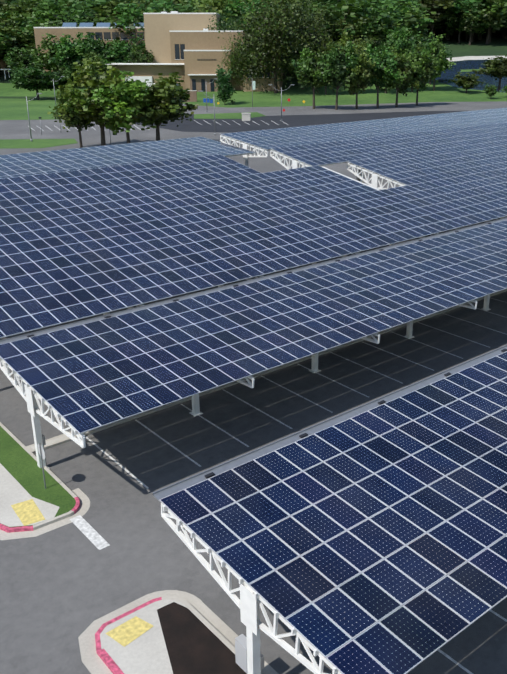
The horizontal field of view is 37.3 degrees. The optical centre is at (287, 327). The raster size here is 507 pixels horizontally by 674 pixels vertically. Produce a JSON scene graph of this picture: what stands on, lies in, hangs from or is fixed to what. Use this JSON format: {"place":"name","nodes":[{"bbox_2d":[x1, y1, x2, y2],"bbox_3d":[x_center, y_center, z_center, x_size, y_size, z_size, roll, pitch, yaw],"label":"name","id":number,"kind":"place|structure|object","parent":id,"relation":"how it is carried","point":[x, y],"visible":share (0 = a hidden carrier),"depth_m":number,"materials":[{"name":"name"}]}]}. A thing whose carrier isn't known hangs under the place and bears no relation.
{"place":"outdoors","nodes":[
{"label":"outdoors","id":0,"kind":"place"},
{"bbox_2d":[107,63,184,88],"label":"building","id":1,"kind":"structure","parent":0,"point":[153,70],"depth_m":283.43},
{"bbox_2d":[143,11,222,62],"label":"building","id":2,"kind":"structure","parent":0,"point":[158,27],"depth_m":285.24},
{"bbox_2d":[184,50,231,91],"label":"school hall","id":3,"kind":"structure","parent":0,"point":[201,66],"depth_m":279.64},
{"bbox_2d":[0,111,506,673],"bbox_3d":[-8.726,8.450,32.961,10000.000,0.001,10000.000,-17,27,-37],"label":"ground","id":4,"kind":"structure","parent":0,"point":[64,587],"depth_m":36.87,"materials":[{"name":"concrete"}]},
{"bbox_2d":[8,62,63,99],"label":"round tree","id":5,"kind":"object","parent":4,"relation":"on","point":[30,80],"visible":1,"depth_m":263.51,"materials":[{"name":"green plant"}]},
{"bbox_2d":[0,139,77,147],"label":"lawn strip","id":6,"kind":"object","parent":4,"relation":"on","point":[24,143],"visible":1,"depth_m":153.70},
{"bbox_2d":[0,422,79,532],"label":"island curb","id":7,"kind":"structure","parent":4,"relation":"on","point":[74,510],"depth_m":33.23,"materials":[{"name":"concrete"}]},
{"bbox_2d":[0,463,58,526],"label":"island sidewalk","id":8,"kind":"structure","parent":7,"relation":"on","point":[13,491],"depth_m":33.97,"materials":[{"name":"concrete"}]},
{"bbox_2d":[11,499,45,525],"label":"tactile paving","id":9,"kind":"structure","parent":8,"relation":"on","point":[27,512],"depth_m":33.17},
{"bbox_2d":[0,426,75,526],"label":"island grass","id":10,"kind":"structure","parent":7,"relation":"on","point":[18,462],"depth_m":35.93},
{"bbox_2d":[38,443,45,488],"bbox_3d":[-11.285,6.471,34.570,0.064,2.550,0.758,-17,27,-37],"label":"stop sign","id":11,"kind":"object","parent":4,"relation":"on","point":[41,451],"visible":1,"depth_m":34.37,"materials":[{"name":"grey"}]},
{"bbox_2d":[0,488,89,539],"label":"gutter pan","id":12,"kind":"object","parent":4,"relation":"on","point":[83,509],"visible":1,"depth_m":32.53,"materials":[{"name":"concrete"}]},
{"bbox_2d":[50,66,76,97],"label":"round tree","id":13,"kind":"object","parent":4,"relation":"on","point":[64,72],"visible":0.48,"depth_m":271.67,"materials":[{"name":"green plant"}]},
{"bbox_2d":[49,85,94,147],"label":"round tree","id":14,"kind":"object","parent":4,"relation":"on","point":[75,120],"visible":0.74,"depth_m":140.94,"materials":[{"name":"green plant"}]},
{"bbox_2d":[33,23,145,83],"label":"school wing","id":15,"kind":"structure","parent":4,"relation":"on","point":[103,32],"depth_m":295.72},
{"bbox_2d":[65,52,113,78],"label":"round tree","id":16,"kind":"object","parent":4,"relation":"on","point":[100,60],"visible":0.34,"depth_m":270.47,"materials":[{"name":"green plant"}]},
{"bbox_2d":[47,58,145,145],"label":"round tree","id":17,"kind":"object","parent":4,"relation":"on","point":[91,81],"visible":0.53,"depth_m":140.78,"materials":[{"name":"green plant"}]},
{"bbox_2d":[89,71,155,142],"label":"round tree","id":18,"kind":"object","parent":4,"relation":"on","point":[129,91],"visible":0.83,"depth_m":138.68,"materials":[{"name":"green plant"}]},
{"bbox_2d":[125,76,154,89],"bbox_3d":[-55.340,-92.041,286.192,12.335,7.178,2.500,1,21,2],"label":"box truck","id":19,"kind":"object","parent":4,"relation":"on","point":[141,78],"visible":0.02,"depth_m":284.10,"materials":[{"name":"white metal"}]},
{"bbox_2d":[117,72,198,140],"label":"round tree","id":20,"kind":"object","parent":4,"relation":"on","point":[169,96],"visible":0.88,"depth_m":142.26,"materials":[{"name":"green plant"}]},
{"bbox_2d":[78,590,277,673],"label":"gutter pan","id":21,"kind":"object","parent":4,"relation":"on","point":[93,662],"visible":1,"depth_m":26.91,"materials":[{"name":"concrete"}]},
{"bbox_2d":[95,596,261,673],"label":"island curb","id":22,"kind":"structure","parent":4,"relation":"on","point":[221,637],"depth_m":26.81,"materials":[{"name":"concrete"}]},
{"bbox_2d":[99,649,123,673],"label":"red curb marking","id":23,"kind":"object","parent":22,"relation":"on","point":[110,661],"visible":1,"depth_m":25.16,"materials":[{"name":"paint"}]},
{"bbox_2d":[100,600,234,673],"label":"island sidewalk","id":24,"kind":"structure","parent":22,"relation":"on","point":[146,652],"depth_m":25.80,"materials":[{"name":"concrete"}]},
{"bbox_2d":[105,616,152,646],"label":"tactile paving","id":25,"kind":"structure","parent":24,"relation":"on","point":[128,632],"depth_m":26.53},
{"bbox_2d":[157,602,246,673],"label":"island mulch","id":26,"kind":"object","parent":24,"relation":"on","point":[194,644],"visible":1,"depth_m":25.83,"materials":[{"name":"soil"}]},
{"bbox_2d":[187,90,196,101],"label":"school screen wall","id":27,"kind":"structure","parent":4,"relation":"on","point":[193,95],"depth_m":253.34,"materials":[{"name":"beige brick"}]},
{"bbox_2d":[212,65,236,104],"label":"cypress tree","id":28,"kind":"object","parent":4,"relation":"on","point":[225,91],"visible":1,"depth_m":242.95,"materials":[{"name":"green plant"}]},
{"bbox_2d":[42,316,425,672],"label":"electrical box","id":29,"kind":"object","parent":4,"relation":"on","point":[241,650],"visible":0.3,"depth_m":23.66,"materials":[{"name":"grey metal"}]},
{"bbox_2d":[0,294,490,468],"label":"canopy support frame","id":30,"kind":"object","parent":4,"relation":"on","point":[29,393],"visible":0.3,"depth_m":36.22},
{"bbox_2d":[0,220,506,433],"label":"canopy panels","id":31,"kind":"object","parent":30,"relation":"attached to","point":[82,378],"visible":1,"depth_m":41.92,"materials":[{"name":"glass"}]},
{"bbox_2d":[0,217,506,344],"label":"gutter","id":32,"kind":"object","parent":30,"relation":"attached to","point":[28,335],"visible":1,"depth_m":47.32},
{"bbox_2d":[161,503,340,673],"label":"steel truss","id":33,"kind":"object","parent":4,"relation":"on","point":[250,602],"visible":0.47,"depth_m":22.66,"materials":[{"name":"metal"}]},
{"bbox_2d":[153,345,506,500],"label":"gutter","id":34,"kind":"object","parent":33,"relation":"attached to","point":[221,468],"visible":1,"depth_m":30.14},
{"bbox_2d":[159,351,506,673],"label":"canopy panels","id":35,"kind":"object","parent":33,"relation":"attached to","point":[383,520],"visible":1,"depth_m":24.94,"materials":[{"name":"glass"}]},
{"bbox_2d":[0,83,506,119],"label":"school lawn","id":36,"kind":"structure","parent":4,"relation":"on","point":[13,109],"depth_m":265.69,"materials":[{"name":"plant"}]},
{"bbox_2d":[26,289,506,453],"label":"median curb","id":37,"kind":"structure","parent":4,"relation":"on","point":[60,442],"depth_m":45.41,"materials":[{"name":"concrete"}]},
{"bbox_2d":[31,433,74,449],"bbox_3d":[14.097,-2.017,59.984,71.360,0.001,0.380,-17,27,-37],"label":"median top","id":38,"kind":"object","parent":37,"relation":"on","point":[54,440],"visible":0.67,"depth_m":39.16,"materials":[{"name":"concrete"}]},
{"bbox_2d":[210,0,331,93],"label":"broad tree","id":39,"kind":"object","parent":4,"relation":"on","point":[273,41],"visible":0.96,"depth_m":262.61,"materials":[{"name":"green plant"}]},
{"bbox_2d":[37,298,506,673],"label":"painted markings","id":40,"kind":"object","parent":4,"relation":"on","point":[89,532],"visible":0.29,"depth_m":38.57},
{"bbox_2d":[136,111,463,132],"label":"dark lot","id":41,"kind":"structure","parent":4,"relation":"on","point":[185,125],"depth_m":195.87,"materials":[{"name":"asphalt"}]},
{"bbox_2d":[194,112,264,118],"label":"grass island","id":42,"kind":"structure","parent":41,"relation":"on","point":[224,116],"depth_m":211.34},
{"bbox_2d":[103,135,503,314],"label":"steel truss","id":43,"kind":"object","parent":4,"relation":"on","point":[362,180],"visible":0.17,"depth_m":76.11,"materials":[{"name":"white metal"}]},
{"bbox_2d":[0,137,255,178],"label":"solar panels","id":44,"kind":"object","parent":43,"relation":"attached to","point":[31,163],"visible":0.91,"depth_m":73.27,"materials":[{"name":"glass"}]},
{"bbox_2d":[0,154,259,208],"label":"solar panels","id":45,"kind":"object","parent":43,"relation":"attached to","point":[35,189],"visible":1,"depth_m":64.02,"materials":[{"name":"glass"}]},
{"bbox_2d":[0,165,377,255],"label":"solar panels","id":46,"kind":"object","parent":43,"relation":"attached to","point":[30,227],"visible":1,"depth_m":59.04,"materials":[{"name":"glass"}]},
{"bbox_2d":[0,168,506,337],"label":"solar panels","id":47,"kind":"object","parent":43,"relation":"attached to","point":[45,287],"visible":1,"depth_m":52.56,"materials":[{"name":"glass"}]},
{"bbox_2d":[221,108,506,149],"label":"solar panels","id":48,"kind":"object","parent":43,"relation":"on","point":[267,139],"visible":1,"depth_m":92.32,"materials":[{"name":"blue"}]},
{"bbox_2d":[271,122,506,165],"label":"solar panels","id":49,"kind":"object","parent":43,"relation":"on","point":[324,153],"visible":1,"depth_m":85.16,"materials":[{"name":"blue"}]},
{"bbox_2d":[348,140,506,184],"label":"solar panels","id":50,"kind":"object","parent":43,"relation":"on","point":[423,166],"visible":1,"depth_m":79.84,"materials":[{"name":"blue"}]},
{"bbox_2d":[291,47,337,108],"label":"round tree","id":51,"kind":"object","parent":4,"relation":"on","point":[306,66],"visible":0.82,"depth_m":227.52,"materials":[{"name":"green plant"}]},
{"bbox_2d":[309,36,344,94],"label":"round tree","id":52,"kind":"object","parent":4,"relation":"on","point":[322,49],"visible":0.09,"depth_m":265.73,"materials":[{"name":"green plant"}]},
{"bbox_2d":[309,41,361,109],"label":"round tree","id":53,"kind":"object","parent":4,"relation":"on","point":[340,67],"visible":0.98,"depth_m":222.46,"materials":[{"name":"green plant"}]},
{"bbox_2d":[182,101,506,115],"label":"school road","id":54,"kind":"structure","parent":4,"relation":"on","point":[382,108],"depth_m":233.54,"materials":[{"name":"asphalt"}]},
{"bbox_2d":[342,42,381,108],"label":"round tree","id":55,"kind":"object","parent":4,"relation":"on","point":[358,82],"visible":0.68,"depth_m":225.30,"materials":[{"name":"green plant"}]},
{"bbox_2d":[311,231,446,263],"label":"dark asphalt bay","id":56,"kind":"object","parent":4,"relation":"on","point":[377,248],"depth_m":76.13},
{"bbox_2d":[362,44,407,107],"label":"round tree","id":57,"kind":"object","parent":4,"relation":"on","point":[383,72],"visible":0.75,"depth_m":228.91,"materials":[{"name":"green plant"}]},
{"bbox_2d":[380,45,423,106],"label":"round tree","id":58,"kind":"object","parent":4,"relation":"on","point":[405,66],"visible":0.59,"depth_m":233.51,"materials":[{"name":"green plant"}]},
{"bbox_2d":[397,41,443,105],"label":"round tree","id":59,"kind":"object","parent":4,"relation":"on","point":[423,62],"visible":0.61,"depth_m":238.20,"materials":[{"name":"green plant"}]},
{"bbox_2d":[483,84,499,98],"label":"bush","id":60,"kind":"object","parent":4,"relation":"on","point":[490,91],"visible":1,"depth_m":266.23,"materials":[{"name":"green plant"}]},
{"bbox_2d":[0,25,506,98],"bbox_3d":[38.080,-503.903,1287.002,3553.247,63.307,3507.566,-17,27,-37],"label":"hill terrain","id":61,"kind":"structure","parent":0,"point":[496,45],"depth_m":391.60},
{"bbox_2d":[0,23,14,54],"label":"forest tree","id":62,"kind":"object","parent":61,"relation":"on","point":[3,47],"visible":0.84,"depth_m":305.87,"materials":[{"name":"green plant"}]},
{"bbox_2d":[0,10,28,73],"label":"forest tree","id":63,"kind":"object","parent":61,"relation":"on","point":[9,20],"visible":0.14,"depth_m":317.60,"materials":[{"name":"green plant"}]},
{"bbox_2d":[0,24,34,74],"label":"forest tree","id":64,"kind":"object","parent":61,"relation":"on","point":[5,30],"visible":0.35,"depth_m":309.45,"materials":[{"name":"green plant"}]},
{"bbox_2d":[3,3,39,18],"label":"forest tree","id":65,"kind":"object","parent":61,"relation":"on","point":[12,7],"visible":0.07,"depth_m":343.79,"materials":[{"name":"green plant"}]},
{"bbox_2d":[3,47,45,75],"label":"round tree","id":66,"kind":"object","parent":61,"relation":"on","point":[22,59],"visible":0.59,"depth_m":289.96,"materials":[{"name":"green plant"}]},
{"bbox_2d":[2,16,63,62],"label":"forest tree","id":67,"kind":"object","parent":61,"relation":"on","point":[30,28],"visible":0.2,"depth_m":309.21,"materials":[{"name":"green plant"}]},
{"bbox_2d":[14,0,63,11],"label":"forest tree","id":68,"kind":"object","parent":61,"relation":"on","point":[21,2],"visible":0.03,"depth_m":351.32,"materials":[{"name":"green plant"}]},
{"bbox_2d":[0,8,87,47],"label":"forest tree","id":69,"kind":"object","parent":61,"relation":"on","point":[44,14],"visible":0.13,"depth_m":315.56,"materials":[{"name":"green plant"}]},
{"bbox_2d":[30,33,77,72],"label":"round tree","id":70,"kind":"object","parent":61,"relation":"on","point":[51,52],"visible":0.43,"depth_m":290.73,"materials":[{"name":"green plant"}]},
{"bbox_2d":[22,0,110,26],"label":"forest tree","id":71,"kind":"object","parent":61,"relation":"on","point":[62,12],"visible":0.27,"depth_m":312.37,"materials":[{"name":"green plant"}]},
{"bbox_2d":[48,32,84,87],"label":"round tree","id":72,"kind":"object","parent":61,"relation":"on","point":[64,58],"visible":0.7,"depth_m":286.31,"materials":[{"name":"green plant"}]},
{"bbox_2d":[53,32,104,86],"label":"round tree","id":73,"kind":"object","parent":61,"relation":"on","point":[79,47],"visible":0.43,"depth_m":287.38,"materials":[{"name":"green plant"}]},
{"bbox_2d":[82,38,109,60],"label":"round tree","id":74,"kind":"object","parent":61,"relation":"on","point":[93,48],"visible":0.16,"depth_m":287.37,"materials":[{"name":"green plant"}]},
{"bbox_2d":[77,14,116,26],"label":"forest tree","id":75,"kind":"object","parent":61,"relation":"on","point":[104,19],"visible":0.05,"depth_m":308.46,"materials":[{"name":"green plant"}]},
{"bbox_2d":[72,0,143,21],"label":"forest tree","id":76,"kind":"object","parent":61,"relation":"on","point":[98,5],"visible":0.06,"depth_m":329.84,"materials":[{"name":"green plant"}]},
{"bbox_2d":[99,38,131,63],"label":"round tree","id":77,"kind":"object","parent":61,"relation":"on","point":[111,54],"visible":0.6,"depth_m":288.21,"materials":[{"name":"green plant"}]},
{"bbox_2d":[93,11,143,44],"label":"forest tree","id":78,"kind":"object","parent":61,"relation":"on","point":[114,26],"visible":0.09,"depth_m":295.41,"materials":[{"name":"green plant"}]},
{"bbox_2d":[116,37,145,62],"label":"round tree","id":79,"kind":"object","parent":61,"relation":"on","point":[133,40],"visible":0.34,"depth_m":289.04,"materials":[{"name":"green plant"}]},
{"bbox_2d":[88,0,175,22],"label":"forest tree","id":80,"kind":"object","parent":61,"relation":"on","point":[111,6],"visible":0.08,"depth_m":318.34,"materials":[{"name":"green plant"}]},
{"bbox_2d":[127,43,156,62],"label":"round tree","id":81,"kind":"object","parent":61,"relation":"on","point":[134,53],"visible":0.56,"depth_m":286.47,"materials":[{"name":"green plant"}]},
{"bbox_2d":[109,0,178,38],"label":"forest tree","id":82,"kind":"object","parent":61,"relation":"on","point":[127,10],"visible":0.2,"depth_m":299.27,"materials":[{"name":"green plant"}]},
{"bbox_2d":[153,0,197,12],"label":"forest tree","id":83,"kind":"object","parent":61,"relation":"on","point":[181,9],"visible":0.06,"depth_m":316.35,"materials":[{"name":"green plant"}]},
{"bbox_2d":[169,29,248,89],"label":"school block","id":84,"kind":"structure","parent":61,"relation":"on","point":[181,41],"depth_m":279.60,"materials":[{"name":"beige brick"}]},
{"bbox_2d":[186,0,254,28],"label":"forest tree","id":85,"kind":"object","parent":61,"relation":"on","point":[214,5],"visible":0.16,"depth_m":300.41,"materials":[{"name":"green plant"}]},
{"bbox_2d":[207,4,252,42],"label":"broad tree","id":86,"kind":"object","parent":61,"relation":"on","point":[225,24],"visible":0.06,"depth_m":284.78,"materials":[{"name":"green plant"}]},
{"bbox_2d":[221,31,267,92],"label":"broad tree","id":87,"kind":"object","parent":61,"relation":"on","point":[238,66],"visible":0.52,"depth_m":275.81,"materials":[{"name":"green plant"}]},
{"bbox_2d":[216,0,286,28],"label":"forest tree","id":88,"kind":"object","parent":61,"relation":"on","point":[233,6],"visible":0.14,"depth_m":311.37,"materials":[{"name":"green plant"}]},
{"bbox_2d":[243,55,282,91],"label":"building","id":89,"kind":"structure","parent":61,"relation":"on","point":[248,86],"depth_m":279.76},
{"bbox_2d":[279,0,333,88],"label":"broad tree","id":90,"kind":"object","parent":61,"relation":"on","point":[316,35],"visible":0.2,"depth_m":279.07,"materials":[{"name":"green plant"}]},
{"bbox_2d":[304,0,374,43],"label":"forest tree","id":91,"kind":"object","parent":61,"relation":"on","point":[330,12],"visible":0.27,"depth_m":303.19,"materials":[{"name":"green plant"}]},
{"bbox_2d":[325,14,378,45],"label":"forest tree","id":92,"kind":"object","parent":61,"relation":"on","point":[338,25],"visible":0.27,"depth_m":300.91,"materials":[{"name":"green plant"}]},
{"bbox_2d":[335,32,372,93],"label":"round tree","id":93,"kind":"object","parent":61,"relation":"on","point":[345,38],"visible":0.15,"depth_m":269.42,"materials":[{"name":"green plant"}]},
{"bbox_2d":[321,0,408,42],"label":"forest tree","id":94,"kind":"object","parent":61,"relation":"on","point":[350,11],"visible":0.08,"depth_m":313.86,"materials":[{"name":"green plant"}]},
{"bbox_2d":[350,26,393,51],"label":"forest tree","id":95,"kind":"object","parent":61,"relation":"on","point":[381,37],"visible":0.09,"depth_m":304.23,"materials":[{"name":"green plant"}]},
{"bbox_2d":[338,2,419,38],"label":"forest tree","id":96,"kind":"object","parent":61,"relation":"on","point":[385,18],"visible":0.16,"depth_m":308.58,"materials":[{"name":"green plant"}]},
{"bbox_2d":[337,0,433,34],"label":"forest tree","id":97,"kind":"object","parent":61,"relation":"on","point":[382,3],"visible":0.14,"depth_m":322.04,"materials":[{"name":"green plant"}]},
{"bbox_2d":[361,21,413,53],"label":"forest tree","id":98,"kind":"object","parent":61,"relation":"on","point":[372,30],"visible":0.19,"depth_m":304.68,"materials":[{"name":"green plant"}]},
{"bbox_2d":[373,29,405,92],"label":"round tree","id":99,"kind":"object","parent":61,"relation":"on","point":[391,40],"visible":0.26,"depth_m":269.23,"materials":[{"name":"green plant"}]},
{"bbox_2d":[382,0,435,40],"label":"forest tree","id":100,"kind":"object","parent":61,"relation":"on","point":[416,12],"visible":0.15,"depth_m":329.65,"materials":[{"name":"green plant"}]},
{"bbox_2d":[398,27,437,91],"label":"round tree","id":101,"kind":"object","parent":61,"relation":"on","point":[410,43],"visible":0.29,"depth_m":273.59,"materials":[{"name":"green plant"}]},
{"bbox_2d":[401,0,456,41],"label":"forest tree","id":102,"kind":"object","parent":61,"relation":"on","point":[437,6],"visible":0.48,"depth_m":401.10,"materials":[{"name":"green plant"}]},
{"bbox_2d":[427,32,455,90],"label":"round tree","id":103,"kind":"object","parent":61,"relation":"on","point":[437,49],"visible":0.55,"depth_m":276.21,"materials":[{"name":"green plant"}]},
{"bbox_2d":[433,0,464,40],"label":"forest tree","id":104,"kind":"object","parent":61,"relation":"on","point":[436,26],"visible":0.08,"depth_m":417.13,"materials":[{"name":"green plant"}]},
{"bbox_2d":[440,0,482,42],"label":"forest tree","id":105,"kind":"object","parent":61,"relation":"on","point":[448,23],"visible":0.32,"depth_m":409.91,"materials":[{"name":"green plant"}]},
{"bbox_2d":[450,72,484,92],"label":"round tree","id":106,"kind":"object","parent":61,"relation":"on","point":[467,82],"visible":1,"depth_m":277.36,"materials":[{"name":"green plant"}]},
{"bbox_2d":[453,11,486,44],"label":"forest tree","id":107,"kind":"object","parent":61,"relation":"on","point":[471,27],"visible":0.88,"depth_m":403.81,"materials":[{"name":"green plant"}]},
{"bbox_2d":[445,0,504,41],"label":"forest tree","id":108,"kind":"object","parent":61,"relation":"on","point":[473,4],"visible":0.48,"depth_m":400.26,"materials":[{"name":"green plant"}]},
{"bbox_2d":[462,0,506,43],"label":"forest tree","id":109,"kind":"object","parent":61,"relation":"on","point":[494,18],"visible":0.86,"depth_m":395.79,"materials":[{"name":"green plant"}]},
{"bbox_2d":[472,54,506,89],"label":"round tree","id":110,"kind":"object","parent":61,"relation":"on","point":[495,67],"visible":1,"depth_m":282.55,"materials":[{"name":"green plant"}]},
{"bbox_2d":[435,60,506,92],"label":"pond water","id":111,"kind":"structure","parent":0,"point":[448,75],"depth_m":315.33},
{"bbox_2d":[446,56,506,60],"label":"path","id":112,"kind":"structure","parent":0,"point":[470,58],"depth_m":362.06,"materials":[{"name":"concrete"}]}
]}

